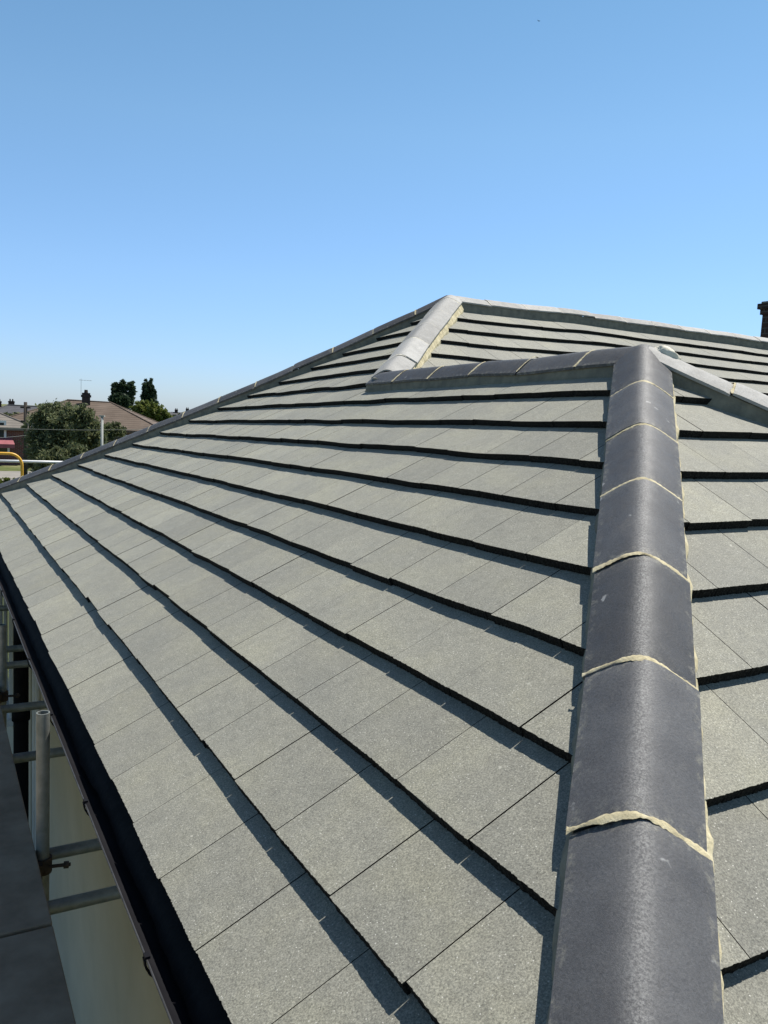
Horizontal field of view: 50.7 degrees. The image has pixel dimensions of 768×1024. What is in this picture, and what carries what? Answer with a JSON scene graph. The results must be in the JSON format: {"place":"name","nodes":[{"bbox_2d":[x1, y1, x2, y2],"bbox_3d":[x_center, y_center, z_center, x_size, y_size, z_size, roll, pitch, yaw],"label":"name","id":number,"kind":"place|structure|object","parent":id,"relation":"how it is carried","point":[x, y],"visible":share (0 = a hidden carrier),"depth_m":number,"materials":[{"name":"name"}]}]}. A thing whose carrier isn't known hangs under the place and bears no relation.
{"place":"outdoors","nodes":[
{"label":"outdoors","id":0,"kind":"place"},
{"bbox_2d":[3,412,20,415],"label":"tree","id":1,"kind":"object","parent":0,"point":[10,414],"visible":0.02,"depth_m":59.50,"materials":[{"name":"green plant"}]},
{"bbox_2d":[0,412,29,464],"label":"house","id":2,"kind":"structure","parent":0,"point":[9,442],"depth_m":47.33,"materials":[{"name":"red brick"}]},
{"bbox_2d":[0,420,5,437],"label":"window","id":3,"kind":"structure","parent":2,"relation":"in","point":[2,432],"depth_m":46.96,"materials":[{"name":"white plastic"}]},
{"bbox_2d":[0,448,9,451],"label":"window","id":4,"kind":"structure","parent":2,"relation":"in","point":[1,449],"depth_m":47.16,"materials":[{"name":"white plastic"}]},
{"bbox_2d":[0,471,30,479],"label":"path","id":5,"kind":"structure","parent":0,"point":[11,475],"depth_m":41.16,"materials":[{"name":"beige concrete"}]},
{"bbox_2d":[28,459,36,470],"bbox_3d":[-16.505,-2.176,38.746,1.460,1.328,0.982,-1,7,-29],"label":"shrub","id":6,"kind":"object","parent":5,"relation":"on","point":[30,465],"visible":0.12,"depth_m":38.37,"materials":[{"name":"green plant"}]},
{"bbox_2d":[0,404,36,412],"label":"house","id":7,"kind":"structure","parent":0,"point":[9,408],"depth_m":79.88,"materials":[{"name":"brown brick"}]},
{"bbox_2d":[0,404,131,470],"bbox_3d":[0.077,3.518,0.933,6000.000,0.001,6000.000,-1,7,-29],"label":"ground","id":8,"kind":"structure","parent":0,"point":[9,467],"depth_m":45.53,"materials":[{"name":"green plant"}]},
{"bbox_2d":[0,477,14,483],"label":"shrub","id":9,"kind":"object","parent":8,"relation":"on","point":[5,479],"visible":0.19,"depth_m":30.96,"materials":[{"name":"green plant"}]},
{"bbox_2d":[0,399,14,406],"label":"house","id":10,"kind":"structure","parent":8,"relation":"on","point":[12,402],"depth_m":121.53,"materials":[{"name":"brown brick"}]},
{"bbox_2d":[20,402,30,474],"bbox_3d":[-16.545,-3.221,37.416,0.441,3.683,0.181,3,6,1],"label":"telegraph pole","id":11,"kind":"object","parent":8,"relation":"on","point":[25,407],"visible":0.62,"depth_m":37.32,"materials":[{"name":"brown wood"}]},
{"bbox_2d":[0,460,61,462],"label":"handrail","id":12,"kind":"object","parent":8,"relation":"on","point":[28,461],"depth_m":11.52,"materials":[{"name":"silver metal"}]},
{"bbox_2d":[18,398,78,472],"bbox_3d":[-13.403,-2.728,33.345,2.986,3.925,3.222,-1,7,-29],"label":"tree","id":13,"kind":"object","parent":8,"relation":"on","point":[55,415],"visible":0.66,"depth_m":32.70,"materials":[{"name":"green plant"}]},
{"bbox_2d":[0,605,120,1023],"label":"scaffold","id":14,"kind":"object","parent":8,"relation":"on","point":[33,988],"visible":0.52,"depth_m":2.90,"materials":[{"name":"metal"}]},
{"bbox_2d":[0,452,23,476],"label":"guard rail","id":15,"kind":"object","parent":14,"relation":"attached to","point":[19,459],"visible":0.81,"depth_m":10.57,"materials":[{"name":"yellow metal"}]},
{"bbox_2d":[35,441,88,469],"bbox_3d":[-9.971,-0.953,25.169,1.573,2.540,1.300,2,6,-5],"label":"shrub","id":16,"kind":"object","parent":8,"relation":"on","point":[68,452],"visible":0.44,"depth_m":24.84,"materials":[{"name":"green plant"}]},
{"bbox_2d":[11,380,157,448],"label":"house","id":17,"kind":"structure","parent":8,"relation":"on","point":[123,416],"depth_m":58.23,"materials":[{"name":"brown brick"}]},
{"bbox_2d":[65,403,109,451],"bbox_3d":[-11.282,-2.295,31.020,1.624,3.788,1.607,2,6,-7],"label":"tree","id":18,"kind":"object","parent":8,"relation":"on","point":[85,429],"visible":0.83,"depth_m":30.53,"materials":[{"name":"green plant"}]},
{"bbox_2d":[99,415,104,445],"bbox_3d":[-8.567,-1.239,24.591,0.150,3.367,0.100,3,6,0],"label":"post","id":19,"kind":"object","parent":8,"relation":"on","point":[101,442],"visible":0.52,"depth_m":24.42,"materials":[{"name":"metal"}]},
{"bbox_2d":[103,421,126,442],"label":"shrub","id":20,"kind":"object","parent":8,"relation":"on","point":[114,430],"visible":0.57,"depth_m":45.10,"materials":[{"name":"green plant"}]},
{"bbox_2d":[107,378,137,409],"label":"tree","id":21,"kind":"object","parent":8,"relation":"on","point":[120,395],"visible":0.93,"depth_m":105.05,"materials":[{"name":"green plant"}]},
{"bbox_2d":[139,377,159,405],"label":"tree","id":22,"kind":"object","parent":8,"relation":"on","point":[149,392],"visible":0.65,"depth_m":107.98,"materials":[{"name":"green plant"}]},
{"bbox_2d":[129,399,173,421],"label":"tree","id":23,"kind":"object","parent":8,"relation":"on","point":[154,411],"visible":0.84,"depth_m":79.72,"materials":[{"name":"green plant"}]},
{"bbox_2d":[156,408,181,420],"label":"house","id":24,"kind":"structure","parent":8,"relation":"on","point":[176,412],"depth_m":199.32,"materials":[{"name":"brown brick"}]},
{"bbox_2d":[0,295,767,1023],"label":"house","id":25,"kind":"structure","parent":8,"relation":"on","point":[410,667],"depth_m":2.44,"materials":[{"name":"tile"}]},
{"bbox_2d":[0,589,12,726],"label":"scaffolding","id":26,"kind":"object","parent":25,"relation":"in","point":[5,617],"depth_m":7.89,"materials":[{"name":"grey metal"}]},
{"bbox_2d":[11,428,139,429],"bbox_3d":[-11.317,-2.866,27.450,6.560,0.180,0.014,0,7,-22],"label":"overhead wire","id":27,"kind":"object","parent":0,"point":[55,429],"visible":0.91,"depth_m":27.46,"materials":[{"name":"grey metal"}]},
{"bbox_2d":[0,0,767,411],"label":"sky","id":28,"kind":"structure","parent":0,"point":[207,200],"materials":[{"name":"blue"}]}
]}

